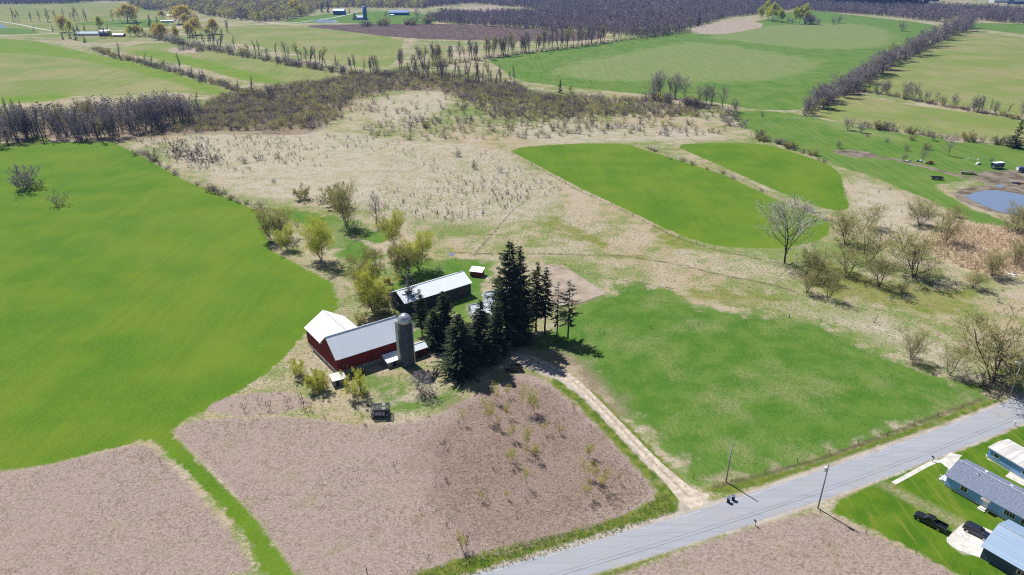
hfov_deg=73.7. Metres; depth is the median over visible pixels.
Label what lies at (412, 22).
shrub
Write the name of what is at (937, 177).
flat wagon
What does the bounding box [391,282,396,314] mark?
conifer tree
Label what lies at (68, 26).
hedgerow tree
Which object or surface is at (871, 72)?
hedgerow tree
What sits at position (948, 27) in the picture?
hedgerow tree
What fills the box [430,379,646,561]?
red weeds
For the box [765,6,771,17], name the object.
green tree
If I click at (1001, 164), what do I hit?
forage wagon
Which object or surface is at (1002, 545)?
garage
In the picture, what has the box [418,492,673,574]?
verge weeds
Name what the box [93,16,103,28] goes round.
green tree
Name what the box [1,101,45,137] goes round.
bare tree
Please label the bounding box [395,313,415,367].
silo
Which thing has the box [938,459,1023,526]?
ranch house
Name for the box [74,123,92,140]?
bare tree
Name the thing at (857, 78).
hedgerow tree
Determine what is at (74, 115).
bare tree
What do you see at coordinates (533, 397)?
sapling
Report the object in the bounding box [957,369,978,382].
shrub
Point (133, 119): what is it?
bare tree
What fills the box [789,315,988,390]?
wire fence
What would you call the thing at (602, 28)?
bare tree
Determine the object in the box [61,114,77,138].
bare tree
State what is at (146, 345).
field grass
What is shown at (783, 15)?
green tree
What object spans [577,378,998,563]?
power line
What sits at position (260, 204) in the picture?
shrub
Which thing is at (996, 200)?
pond
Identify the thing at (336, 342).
barn
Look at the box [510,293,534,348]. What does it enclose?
spruce tree
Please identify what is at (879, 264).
marsh tree
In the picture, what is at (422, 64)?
bare tree
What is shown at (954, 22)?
hedgerow tree
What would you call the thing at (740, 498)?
edge line
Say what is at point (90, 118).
bare tree
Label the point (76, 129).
bare tree
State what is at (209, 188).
shrub
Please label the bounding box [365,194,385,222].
hedge tree
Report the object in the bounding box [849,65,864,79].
hedgerow tree
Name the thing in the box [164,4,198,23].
willow tree
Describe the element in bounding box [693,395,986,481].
wire fence
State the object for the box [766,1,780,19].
green tree
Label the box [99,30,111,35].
gambrel barn
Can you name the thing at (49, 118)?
bare tree
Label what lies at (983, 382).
shrub
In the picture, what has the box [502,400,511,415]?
sapling
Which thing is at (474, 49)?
bare tree
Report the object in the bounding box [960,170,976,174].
hay rack
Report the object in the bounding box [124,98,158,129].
bare tree
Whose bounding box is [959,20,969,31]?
hedgerow tree
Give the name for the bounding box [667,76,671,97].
bare tree
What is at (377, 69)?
shrub
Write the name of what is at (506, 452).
sapling
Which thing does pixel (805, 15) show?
green tree
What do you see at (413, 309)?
shed door
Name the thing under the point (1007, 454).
mobile home
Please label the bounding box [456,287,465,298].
shed door
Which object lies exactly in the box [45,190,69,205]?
shrub
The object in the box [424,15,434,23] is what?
shrub
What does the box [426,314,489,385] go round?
spruce tree
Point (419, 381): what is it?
apple tree
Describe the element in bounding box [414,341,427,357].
silo shed
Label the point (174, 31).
hedgerow tree
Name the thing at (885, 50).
hedgerow tree
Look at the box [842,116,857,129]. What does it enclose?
bare tree
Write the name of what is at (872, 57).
hedgerow tree
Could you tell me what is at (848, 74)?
hedgerow tree
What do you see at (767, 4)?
green tree
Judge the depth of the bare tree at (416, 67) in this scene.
660.25 m
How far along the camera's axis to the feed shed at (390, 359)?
188.68 m
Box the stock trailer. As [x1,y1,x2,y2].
[1016,166,1023,170]
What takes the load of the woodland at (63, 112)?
on the ground at (124, 212)
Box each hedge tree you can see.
[75,95,96,121]
[325,178,362,226]
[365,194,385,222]
[428,52,451,71]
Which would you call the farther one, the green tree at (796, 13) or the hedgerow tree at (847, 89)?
the green tree at (796, 13)
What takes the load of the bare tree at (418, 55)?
on the ground at (124, 212)
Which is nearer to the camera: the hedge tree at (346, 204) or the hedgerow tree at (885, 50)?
the hedge tree at (346, 204)
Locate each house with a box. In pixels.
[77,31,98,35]
[329,371,345,386]
[333,9,345,14]
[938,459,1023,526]
[1007,0,1023,3]
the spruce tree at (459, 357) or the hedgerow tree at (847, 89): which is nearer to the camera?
the spruce tree at (459, 357)
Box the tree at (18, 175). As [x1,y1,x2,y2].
[5,163,39,189]
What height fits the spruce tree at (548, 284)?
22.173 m
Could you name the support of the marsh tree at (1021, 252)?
on the ground at (124, 212)
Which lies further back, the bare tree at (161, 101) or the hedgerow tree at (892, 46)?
the hedgerow tree at (892, 46)
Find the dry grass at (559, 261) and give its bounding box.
[226,150,1009,421]
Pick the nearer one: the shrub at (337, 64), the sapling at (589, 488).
the sapling at (589, 488)
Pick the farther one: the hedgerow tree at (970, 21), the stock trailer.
the hedgerow tree at (970, 21)
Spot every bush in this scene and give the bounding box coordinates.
[287,357,306,376]
[300,367,322,391]
[304,368,330,390]
[339,367,367,398]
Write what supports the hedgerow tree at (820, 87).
on the ground at (124, 212)
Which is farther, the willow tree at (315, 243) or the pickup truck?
the willow tree at (315, 243)
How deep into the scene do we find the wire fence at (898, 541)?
130.24 m
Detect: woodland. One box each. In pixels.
[0,0,1023,22]
[0,89,201,138]
[125,0,427,21]
[425,0,895,37]
[811,0,928,5]
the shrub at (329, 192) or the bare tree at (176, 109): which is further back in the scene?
the bare tree at (176, 109)
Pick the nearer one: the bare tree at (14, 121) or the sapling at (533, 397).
the sapling at (533, 397)
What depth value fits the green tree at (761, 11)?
1398.75 m
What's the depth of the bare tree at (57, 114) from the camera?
433.20 m
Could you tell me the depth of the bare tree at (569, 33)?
920.48 m
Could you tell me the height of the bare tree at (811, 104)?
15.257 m
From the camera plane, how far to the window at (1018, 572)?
122.32 m
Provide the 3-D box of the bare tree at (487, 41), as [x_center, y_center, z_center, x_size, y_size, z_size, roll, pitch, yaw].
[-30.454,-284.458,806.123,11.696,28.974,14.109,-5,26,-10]
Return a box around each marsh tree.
[794,242,835,277]
[796,267,821,292]
[820,267,845,299]
[828,207,874,244]
[830,240,874,274]
[840,217,906,260]
[860,203,889,227]
[862,247,904,285]
[881,225,960,277]
[891,325,936,361]
[897,281,911,293]
[901,193,944,224]
[928,207,973,243]
[936,343,974,374]
[937,304,1023,386]
[951,204,966,215]
[961,268,991,289]
[978,247,1015,275]
[990,338,1023,385]
[994,200,1023,231]
[1002,236,1023,265]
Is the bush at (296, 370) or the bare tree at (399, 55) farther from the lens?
the bare tree at (399, 55)
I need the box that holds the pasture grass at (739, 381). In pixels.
[555,289,966,478]
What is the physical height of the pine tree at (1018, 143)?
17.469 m
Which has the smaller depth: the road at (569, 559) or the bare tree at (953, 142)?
the road at (569, 559)
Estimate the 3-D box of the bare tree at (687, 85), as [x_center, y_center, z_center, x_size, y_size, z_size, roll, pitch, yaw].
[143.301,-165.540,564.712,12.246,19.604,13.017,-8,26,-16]
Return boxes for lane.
[0,21,51,30]
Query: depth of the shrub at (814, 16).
1290.43 m
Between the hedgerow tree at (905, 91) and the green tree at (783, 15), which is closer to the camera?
the hedgerow tree at (905, 91)
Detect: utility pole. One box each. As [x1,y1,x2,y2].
[725,442,732,481]
[817,463,829,508]
[1008,358,1023,397]
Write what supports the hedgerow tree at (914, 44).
on the ground at (124, 212)
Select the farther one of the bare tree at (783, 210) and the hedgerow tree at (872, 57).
the hedgerow tree at (872, 57)
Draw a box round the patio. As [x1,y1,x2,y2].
[986,455,1023,485]
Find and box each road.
[0,12,355,35]
[472,395,1023,574]
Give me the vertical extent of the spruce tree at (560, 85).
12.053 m
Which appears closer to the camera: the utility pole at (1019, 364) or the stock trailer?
the utility pole at (1019, 364)
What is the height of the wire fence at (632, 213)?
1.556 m
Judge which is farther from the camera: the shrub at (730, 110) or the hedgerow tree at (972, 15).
the hedgerow tree at (972, 15)
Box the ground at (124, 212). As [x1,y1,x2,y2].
[0,0,1023,574]
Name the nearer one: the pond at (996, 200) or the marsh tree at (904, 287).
the marsh tree at (904, 287)
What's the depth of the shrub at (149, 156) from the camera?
386.06 m
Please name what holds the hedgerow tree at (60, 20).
on the ground at (124, 212)
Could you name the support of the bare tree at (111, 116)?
on the ground at (124, 212)
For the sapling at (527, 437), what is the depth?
154.87 m
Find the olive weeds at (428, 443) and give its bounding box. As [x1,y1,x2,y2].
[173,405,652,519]
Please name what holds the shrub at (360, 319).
on the ground at (124, 212)
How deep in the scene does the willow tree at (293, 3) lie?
1500.19 m
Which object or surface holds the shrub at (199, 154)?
on the ground at (124, 212)
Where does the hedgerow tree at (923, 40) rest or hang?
on the ground at (124, 212)
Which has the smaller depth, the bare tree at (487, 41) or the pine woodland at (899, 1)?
the bare tree at (487, 41)
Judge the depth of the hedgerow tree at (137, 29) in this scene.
1068.41 m
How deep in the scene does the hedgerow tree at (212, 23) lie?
1104.11 m
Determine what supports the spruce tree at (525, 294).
on the ground at (124, 212)
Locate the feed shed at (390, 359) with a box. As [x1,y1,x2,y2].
[381,350,399,367]
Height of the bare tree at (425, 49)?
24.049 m
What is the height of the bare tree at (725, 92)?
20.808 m
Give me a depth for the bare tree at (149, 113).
451.89 m
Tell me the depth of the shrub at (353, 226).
284.37 m
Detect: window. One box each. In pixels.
[959,485,967,492]
[1003,509,1015,519]
[1016,569,1023,574]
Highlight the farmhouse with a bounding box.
[467,286,511,320]
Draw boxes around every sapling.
[456,529,465,549]
[481,396,494,421]
[491,382,500,401]
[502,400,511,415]
[504,446,515,462]
[517,381,538,411]
[522,424,531,446]
[522,467,530,484]
[528,387,541,409]
[529,399,540,413]
[579,458,592,477]
[582,479,591,495]
[585,442,594,458]
[590,462,598,481]
[597,467,609,488]
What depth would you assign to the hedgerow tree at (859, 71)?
628.76 m
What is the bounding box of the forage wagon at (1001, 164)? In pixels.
[990,161,1004,168]
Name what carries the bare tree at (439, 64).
on the ground at (124, 212)
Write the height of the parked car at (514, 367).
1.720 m
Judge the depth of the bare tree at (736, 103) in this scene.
514.86 m
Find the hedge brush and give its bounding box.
[90,25,1023,146]
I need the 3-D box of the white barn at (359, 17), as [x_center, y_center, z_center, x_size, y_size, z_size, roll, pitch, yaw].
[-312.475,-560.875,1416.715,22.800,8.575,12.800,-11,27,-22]
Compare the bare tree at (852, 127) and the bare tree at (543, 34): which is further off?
the bare tree at (543, 34)
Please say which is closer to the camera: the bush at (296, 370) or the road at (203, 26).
the bush at (296, 370)
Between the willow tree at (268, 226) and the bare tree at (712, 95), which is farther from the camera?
the bare tree at (712, 95)
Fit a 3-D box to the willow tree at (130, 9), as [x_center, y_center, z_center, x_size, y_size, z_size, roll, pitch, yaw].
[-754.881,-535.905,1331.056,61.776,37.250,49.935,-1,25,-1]
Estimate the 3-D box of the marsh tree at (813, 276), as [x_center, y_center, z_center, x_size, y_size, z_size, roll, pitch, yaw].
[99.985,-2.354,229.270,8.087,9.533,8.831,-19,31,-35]
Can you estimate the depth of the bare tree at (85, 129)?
426.98 m
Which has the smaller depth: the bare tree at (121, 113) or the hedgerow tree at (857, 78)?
the bare tree at (121, 113)
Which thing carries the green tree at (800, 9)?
on the ground at (124, 212)
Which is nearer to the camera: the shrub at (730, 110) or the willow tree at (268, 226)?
the willow tree at (268, 226)
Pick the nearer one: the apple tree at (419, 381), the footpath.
the footpath
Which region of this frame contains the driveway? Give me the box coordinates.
[505,351,708,510]
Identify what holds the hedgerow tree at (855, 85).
on the ground at (124, 212)
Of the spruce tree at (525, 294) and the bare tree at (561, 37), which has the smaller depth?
the spruce tree at (525, 294)
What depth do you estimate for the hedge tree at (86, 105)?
475.95 m
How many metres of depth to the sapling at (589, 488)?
140.16 m
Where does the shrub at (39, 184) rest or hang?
on the ground at (124, 212)
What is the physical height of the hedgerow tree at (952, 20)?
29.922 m
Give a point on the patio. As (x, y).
(1013, 477)
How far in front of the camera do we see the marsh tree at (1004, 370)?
178.20 m
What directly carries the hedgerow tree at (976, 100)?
on the ground at (124, 212)
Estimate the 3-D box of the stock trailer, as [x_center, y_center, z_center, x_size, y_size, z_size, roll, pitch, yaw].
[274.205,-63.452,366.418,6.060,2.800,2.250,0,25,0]
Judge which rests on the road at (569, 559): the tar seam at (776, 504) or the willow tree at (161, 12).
the tar seam at (776, 504)
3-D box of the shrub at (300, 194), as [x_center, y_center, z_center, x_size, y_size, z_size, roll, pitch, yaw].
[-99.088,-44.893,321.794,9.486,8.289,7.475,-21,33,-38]
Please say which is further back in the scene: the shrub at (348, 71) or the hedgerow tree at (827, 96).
the shrub at (348, 71)
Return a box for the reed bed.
[927,221,1023,272]
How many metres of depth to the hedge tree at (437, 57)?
683.32 m
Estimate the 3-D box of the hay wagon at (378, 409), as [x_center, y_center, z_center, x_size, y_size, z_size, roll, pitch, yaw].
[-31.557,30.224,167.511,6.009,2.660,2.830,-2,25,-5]
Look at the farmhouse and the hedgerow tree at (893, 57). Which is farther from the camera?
the hedgerow tree at (893, 57)
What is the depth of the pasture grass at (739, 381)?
182.86 m
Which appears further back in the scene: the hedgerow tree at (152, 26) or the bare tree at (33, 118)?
the hedgerow tree at (152, 26)
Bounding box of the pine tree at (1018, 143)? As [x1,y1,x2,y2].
[1006,120,1023,147]
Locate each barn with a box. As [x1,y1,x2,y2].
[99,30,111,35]
[112,33,125,36]
[304,310,396,373]
[356,15,362,19]
[389,10,408,14]
[989,0,1008,2]
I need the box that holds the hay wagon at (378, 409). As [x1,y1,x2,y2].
[370,403,395,417]
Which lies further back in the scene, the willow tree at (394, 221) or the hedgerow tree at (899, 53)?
the hedgerow tree at (899, 53)
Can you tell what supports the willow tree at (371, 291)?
on the ground at (124, 212)
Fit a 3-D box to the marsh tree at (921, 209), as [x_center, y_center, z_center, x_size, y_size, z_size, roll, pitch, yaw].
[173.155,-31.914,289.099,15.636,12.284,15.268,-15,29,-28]
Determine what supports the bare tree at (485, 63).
on the ground at (124, 212)
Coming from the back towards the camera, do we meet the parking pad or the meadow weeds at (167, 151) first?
the meadow weeds at (167, 151)
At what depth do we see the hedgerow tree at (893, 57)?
726.03 m
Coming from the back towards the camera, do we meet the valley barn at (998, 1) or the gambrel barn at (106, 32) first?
the valley barn at (998, 1)
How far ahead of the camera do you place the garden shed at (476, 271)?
242.84 m
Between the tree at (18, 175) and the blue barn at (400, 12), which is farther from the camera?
the blue barn at (400, 12)
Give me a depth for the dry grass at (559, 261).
258.09 m
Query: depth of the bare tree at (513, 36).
838.84 m
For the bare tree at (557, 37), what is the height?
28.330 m
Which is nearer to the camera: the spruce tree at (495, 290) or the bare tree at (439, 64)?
the spruce tree at (495, 290)
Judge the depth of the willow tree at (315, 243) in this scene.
250.08 m
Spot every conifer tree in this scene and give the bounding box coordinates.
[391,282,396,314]
[401,266,415,311]
[550,282,567,336]
[555,280,582,338]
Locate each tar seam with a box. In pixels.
[550,414,1019,574]
[563,417,1019,574]
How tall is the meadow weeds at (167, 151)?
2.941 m
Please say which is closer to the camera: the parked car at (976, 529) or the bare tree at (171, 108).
the parked car at (976, 529)
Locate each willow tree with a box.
[107,3,141,21]
[157,10,165,16]
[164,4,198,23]
[178,13,190,23]
[253,207,292,242]
[271,223,294,248]
[287,0,301,10]
[288,214,334,260]
[343,244,386,287]
[353,259,402,308]
[375,208,406,244]
[386,242,422,277]
[392,229,435,269]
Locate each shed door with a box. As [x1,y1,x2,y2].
[411,303,420,312]
[428,296,437,308]
[444,291,452,302]
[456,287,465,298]
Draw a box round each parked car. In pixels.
[504,363,521,372]
[962,521,989,540]
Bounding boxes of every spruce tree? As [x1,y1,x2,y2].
[411,289,429,335]
[419,309,450,352]
[425,291,456,351]
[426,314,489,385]
[465,299,506,369]
[484,241,537,351]
[484,305,514,358]
[488,271,507,321]
[502,245,539,337]
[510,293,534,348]
[524,262,548,330]
[534,267,556,333]
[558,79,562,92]
[695,13,702,25]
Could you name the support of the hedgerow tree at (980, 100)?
on the ground at (124, 212)
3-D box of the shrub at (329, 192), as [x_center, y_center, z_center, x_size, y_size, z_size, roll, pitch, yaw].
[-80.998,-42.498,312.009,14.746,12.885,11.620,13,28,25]
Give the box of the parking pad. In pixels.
[947,523,991,557]
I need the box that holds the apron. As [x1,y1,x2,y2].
[940,453,961,469]
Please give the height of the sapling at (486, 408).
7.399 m
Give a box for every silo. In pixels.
[362,6,366,19]
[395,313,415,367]
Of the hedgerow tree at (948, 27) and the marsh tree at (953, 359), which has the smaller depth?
the marsh tree at (953, 359)
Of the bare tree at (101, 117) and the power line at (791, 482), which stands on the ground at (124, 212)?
the bare tree at (101, 117)
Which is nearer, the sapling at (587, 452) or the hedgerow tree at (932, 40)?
the sapling at (587, 452)
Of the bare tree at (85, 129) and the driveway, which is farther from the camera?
the bare tree at (85, 129)
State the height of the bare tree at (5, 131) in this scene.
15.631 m
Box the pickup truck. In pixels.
[913,510,948,532]
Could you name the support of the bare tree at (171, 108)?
on the ground at (124, 212)
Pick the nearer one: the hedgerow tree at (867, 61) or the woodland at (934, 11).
the hedgerow tree at (867, 61)
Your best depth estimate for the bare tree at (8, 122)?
423.74 m
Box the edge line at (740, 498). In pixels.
[480,397,1022,574]
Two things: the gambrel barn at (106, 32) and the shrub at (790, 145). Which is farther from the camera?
the gambrel barn at (106, 32)
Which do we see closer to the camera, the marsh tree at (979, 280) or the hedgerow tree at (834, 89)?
the marsh tree at (979, 280)
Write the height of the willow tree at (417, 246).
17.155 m
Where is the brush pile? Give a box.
[423,368,439,377]
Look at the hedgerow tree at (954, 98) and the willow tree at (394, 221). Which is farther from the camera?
the hedgerow tree at (954, 98)
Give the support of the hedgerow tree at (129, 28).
on the ground at (124, 212)
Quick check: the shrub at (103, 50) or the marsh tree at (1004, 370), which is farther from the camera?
the shrub at (103, 50)
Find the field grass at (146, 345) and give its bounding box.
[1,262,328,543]
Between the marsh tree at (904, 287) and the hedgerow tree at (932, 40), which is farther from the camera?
the hedgerow tree at (932, 40)
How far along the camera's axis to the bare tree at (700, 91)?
544.54 m
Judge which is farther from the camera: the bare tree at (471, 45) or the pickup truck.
the bare tree at (471, 45)
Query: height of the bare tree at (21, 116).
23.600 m
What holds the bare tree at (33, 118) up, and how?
on the ground at (124, 212)
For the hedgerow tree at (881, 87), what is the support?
on the ground at (124, 212)
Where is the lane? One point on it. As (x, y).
(27, 26)
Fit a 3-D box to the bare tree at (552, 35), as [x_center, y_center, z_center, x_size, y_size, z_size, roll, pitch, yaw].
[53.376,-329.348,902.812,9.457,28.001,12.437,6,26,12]
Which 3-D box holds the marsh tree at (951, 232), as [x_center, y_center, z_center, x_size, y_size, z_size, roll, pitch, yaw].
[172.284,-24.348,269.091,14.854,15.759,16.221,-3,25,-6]
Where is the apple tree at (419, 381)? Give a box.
[405,369,433,390]
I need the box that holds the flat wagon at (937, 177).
[930,176,943,179]
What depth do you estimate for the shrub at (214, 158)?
385.94 m
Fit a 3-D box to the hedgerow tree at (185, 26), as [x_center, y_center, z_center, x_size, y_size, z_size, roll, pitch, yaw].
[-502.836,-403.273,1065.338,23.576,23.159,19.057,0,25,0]
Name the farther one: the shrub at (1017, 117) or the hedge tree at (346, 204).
the shrub at (1017, 117)
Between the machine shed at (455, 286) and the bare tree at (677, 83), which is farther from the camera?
the bare tree at (677, 83)
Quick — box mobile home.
[987,439,1023,479]
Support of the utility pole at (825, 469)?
on the ground at (124, 212)
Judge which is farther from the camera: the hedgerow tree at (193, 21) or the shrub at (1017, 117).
the hedgerow tree at (193, 21)
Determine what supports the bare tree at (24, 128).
on the ground at (124, 212)
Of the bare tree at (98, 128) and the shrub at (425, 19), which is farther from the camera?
the shrub at (425, 19)
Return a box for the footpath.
[892,460,949,484]
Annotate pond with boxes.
[313,19,337,22]
[966,190,1023,214]
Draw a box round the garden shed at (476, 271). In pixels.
[469,266,484,276]
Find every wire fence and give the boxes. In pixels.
[501,147,755,256]
[604,314,789,332]
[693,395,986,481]
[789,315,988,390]
[820,509,970,574]
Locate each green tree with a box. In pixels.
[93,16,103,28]
[758,6,764,17]
[764,0,770,13]
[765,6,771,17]
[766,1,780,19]
[780,9,785,19]
[792,7,801,22]
[798,6,803,23]
[801,2,812,23]
[802,11,810,20]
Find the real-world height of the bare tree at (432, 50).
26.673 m
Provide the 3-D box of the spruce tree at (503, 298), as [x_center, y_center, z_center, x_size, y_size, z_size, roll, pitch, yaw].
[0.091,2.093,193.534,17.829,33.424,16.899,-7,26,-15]
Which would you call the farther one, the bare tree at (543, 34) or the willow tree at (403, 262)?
the bare tree at (543, 34)
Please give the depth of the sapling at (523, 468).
143.29 m
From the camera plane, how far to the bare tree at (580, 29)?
928.32 m
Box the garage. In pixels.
[980,520,1023,574]
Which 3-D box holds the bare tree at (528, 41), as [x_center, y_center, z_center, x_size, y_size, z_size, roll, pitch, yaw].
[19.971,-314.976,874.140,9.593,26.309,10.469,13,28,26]
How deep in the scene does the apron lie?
152.93 m
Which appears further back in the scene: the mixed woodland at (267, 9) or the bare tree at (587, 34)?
the mixed woodland at (267, 9)
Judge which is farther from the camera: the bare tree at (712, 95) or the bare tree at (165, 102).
the bare tree at (712, 95)
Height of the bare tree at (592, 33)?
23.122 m
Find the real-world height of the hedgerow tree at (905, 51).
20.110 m
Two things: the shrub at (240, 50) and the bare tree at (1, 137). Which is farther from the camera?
the shrub at (240, 50)
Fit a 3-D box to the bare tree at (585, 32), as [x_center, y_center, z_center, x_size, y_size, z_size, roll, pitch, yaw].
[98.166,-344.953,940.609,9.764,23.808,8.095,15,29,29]
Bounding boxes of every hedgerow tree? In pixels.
[53,14,74,31]
[64,20,71,32]
[123,25,132,35]
[132,24,141,35]
[149,22,160,35]
[149,22,169,38]
[170,27,179,35]
[181,22,197,34]
[183,18,203,32]
[205,18,220,30]
[806,86,827,104]
[810,79,846,97]
[811,82,831,98]
[816,87,839,108]
[830,70,856,91]
[830,87,839,103]
[839,75,856,96]
[843,69,868,86]
[847,77,861,93]
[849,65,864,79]
[852,59,877,73]
[853,66,866,78]
[855,61,884,81]
[860,54,888,75]
[868,54,889,70]
[868,77,873,89]
[869,46,902,63]
[874,52,894,71]
[879,49,898,64]
[879,80,887,92]
[883,82,892,92]
[887,42,896,51]
[895,48,904,60]
[899,43,919,60]
[901,36,915,48]
[901,81,913,97]
[905,37,922,53]
[907,80,923,99]
[911,34,936,53]
[922,90,932,100]
[923,31,942,45]
[924,25,949,44]
[934,22,960,38]
[941,16,963,32]
[942,16,966,33]
[949,93,961,105]
[956,11,982,30]
[959,9,978,24]
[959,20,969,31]
[968,97,978,111]
[973,94,987,110]
[990,102,1000,111]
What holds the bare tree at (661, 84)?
on the ground at (124, 212)
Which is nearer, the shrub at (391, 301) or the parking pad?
the parking pad
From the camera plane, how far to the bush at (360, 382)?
173.11 m
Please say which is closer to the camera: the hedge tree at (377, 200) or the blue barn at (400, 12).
the hedge tree at (377, 200)
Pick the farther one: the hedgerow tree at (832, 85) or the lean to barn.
the lean to barn
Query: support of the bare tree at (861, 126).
on the ground at (124, 212)
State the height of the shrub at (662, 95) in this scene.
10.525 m
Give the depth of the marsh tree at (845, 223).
268.66 m
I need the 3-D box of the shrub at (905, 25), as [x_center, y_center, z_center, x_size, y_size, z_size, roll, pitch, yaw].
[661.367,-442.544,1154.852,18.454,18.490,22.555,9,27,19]
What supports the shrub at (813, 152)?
on the ground at (124, 212)
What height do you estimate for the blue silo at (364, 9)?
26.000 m
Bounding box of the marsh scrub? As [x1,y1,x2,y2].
[145,68,727,139]
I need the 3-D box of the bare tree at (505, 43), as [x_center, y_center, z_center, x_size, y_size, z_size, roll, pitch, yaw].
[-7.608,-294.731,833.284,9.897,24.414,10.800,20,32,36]
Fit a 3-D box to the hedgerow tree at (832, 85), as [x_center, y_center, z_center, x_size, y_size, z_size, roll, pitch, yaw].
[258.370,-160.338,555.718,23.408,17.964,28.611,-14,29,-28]
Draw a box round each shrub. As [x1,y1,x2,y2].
[29,179,43,188]
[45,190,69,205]
[97,48,109,53]
[147,154,160,160]
[165,138,186,155]
[185,143,207,159]
[204,182,213,190]
[206,152,219,160]
[208,185,223,193]
[237,47,248,54]
[240,50,254,56]
[250,199,266,208]
[291,183,309,199]
[318,181,349,206]
[326,63,338,70]
[343,220,361,230]
[345,69,358,74]
[353,310,369,324]
[365,292,391,315]
[370,67,382,73]
[378,16,390,25]
[382,291,395,308]
[407,18,416,24]
[415,380,437,397]
[419,15,432,23]
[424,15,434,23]
[649,86,660,95]
[654,90,671,100]
[663,92,677,101]
[692,96,702,106]
[719,113,737,124]
[721,105,737,114]
[736,117,750,126]
[755,132,768,139]
[784,140,795,148]
[806,148,819,154]
[807,15,816,23]
[874,119,890,129]
[897,20,907,30]
[902,294,915,301]
[906,126,917,133]
[923,142,931,148]
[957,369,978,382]
[960,130,977,141]
[979,371,999,391]
[989,135,1009,144]
[1009,113,1021,118]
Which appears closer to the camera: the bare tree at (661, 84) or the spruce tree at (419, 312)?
the spruce tree at (419, 312)
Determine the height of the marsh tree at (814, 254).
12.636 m
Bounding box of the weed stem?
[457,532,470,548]
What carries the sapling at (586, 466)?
on the ground at (124, 212)
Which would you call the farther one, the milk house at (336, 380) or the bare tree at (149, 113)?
the bare tree at (149, 113)
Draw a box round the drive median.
[529,358,690,496]
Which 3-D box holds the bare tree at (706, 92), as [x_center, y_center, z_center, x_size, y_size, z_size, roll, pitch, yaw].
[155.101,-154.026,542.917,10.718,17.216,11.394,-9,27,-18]
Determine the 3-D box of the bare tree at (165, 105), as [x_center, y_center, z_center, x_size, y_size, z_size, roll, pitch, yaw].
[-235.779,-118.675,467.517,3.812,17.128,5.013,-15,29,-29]
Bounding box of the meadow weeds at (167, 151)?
[136,133,1005,333]
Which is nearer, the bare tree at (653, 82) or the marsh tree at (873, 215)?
the marsh tree at (873, 215)
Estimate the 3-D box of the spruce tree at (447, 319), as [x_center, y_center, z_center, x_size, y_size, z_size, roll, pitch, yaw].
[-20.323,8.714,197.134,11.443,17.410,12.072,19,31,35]
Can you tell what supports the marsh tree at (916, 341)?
on the ground at (124, 212)
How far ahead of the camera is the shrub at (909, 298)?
224.66 m
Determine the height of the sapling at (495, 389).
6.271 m
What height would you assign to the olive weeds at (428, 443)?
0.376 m
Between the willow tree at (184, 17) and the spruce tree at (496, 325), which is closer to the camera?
the spruce tree at (496, 325)
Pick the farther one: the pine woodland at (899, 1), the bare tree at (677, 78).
the pine woodland at (899, 1)
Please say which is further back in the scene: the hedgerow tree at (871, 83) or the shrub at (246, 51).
the shrub at (246, 51)
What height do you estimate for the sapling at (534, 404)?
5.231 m
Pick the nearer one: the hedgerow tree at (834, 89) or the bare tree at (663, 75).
the hedgerow tree at (834, 89)
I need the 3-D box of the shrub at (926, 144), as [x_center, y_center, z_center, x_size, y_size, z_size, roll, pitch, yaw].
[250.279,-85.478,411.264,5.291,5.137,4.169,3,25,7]
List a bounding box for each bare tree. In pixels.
[0,120,13,143]
[0,126,7,141]
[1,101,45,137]
[3,104,33,137]
[3,108,17,140]
[9,110,21,142]
[17,118,31,136]
[30,107,43,139]
[37,100,66,138]
[48,105,66,137]
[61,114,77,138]
[64,106,87,137]
[68,105,81,137]
[70,118,84,140]
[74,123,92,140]
[81,123,91,141]
[83,108,103,135]
[86,109,116,137]
[93,116,102,141]
[99,102,129,136]
[99,112,110,138]
[109,114,114,138]
[123,110,144,132]
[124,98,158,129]
[130,95,162,130]
[143,97,170,124]
[148,95,169,124]
[153,91,181,122]
[164,104,169,122]
[169,95,191,124]
[169,106,176,121]
[178,100,199,123]
[289,41,299,59]
[319,46,327,65]
[373,55,379,66]
[396,48,403,68]
[413,59,419,75]
[414,46,420,61]
[420,58,425,74]
[422,46,427,65]
[429,42,435,65]
[437,56,443,81]
[468,38,473,57]
[472,42,476,60]
[482,36,490,55]
[483,58,489,77]
[502,36,509,50]
[506,30,514,54]
[524,31,531,50]
[540,31,546,50]
[549,27,554,46]
[553,28,558,48]
[559,30,564,46]
[566,25,572,47]
[577,26,581,44]
[580,28,586,44]
[584,27,590,44]
[590,28,596,44]
[599,25,606,40]
[644,74,661,90]
[651,69,668,88]
[652,71,666,93]
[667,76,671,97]
[668,74,684,95]
[670,72,683,95]
[679,77,692,96]
[696,85,704,100]
[699,85,714,100]
[701,84,711,99]
[708,84,719,102]
[714,84,730,109]
[729,97,743,109]
[754,193,830,263]
[802,95,820,114]
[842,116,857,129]
[857,121,866,132]
[919,145,931,162]
[942,135,957,151]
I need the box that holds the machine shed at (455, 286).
[389,271,471,314]
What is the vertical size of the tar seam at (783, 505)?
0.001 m

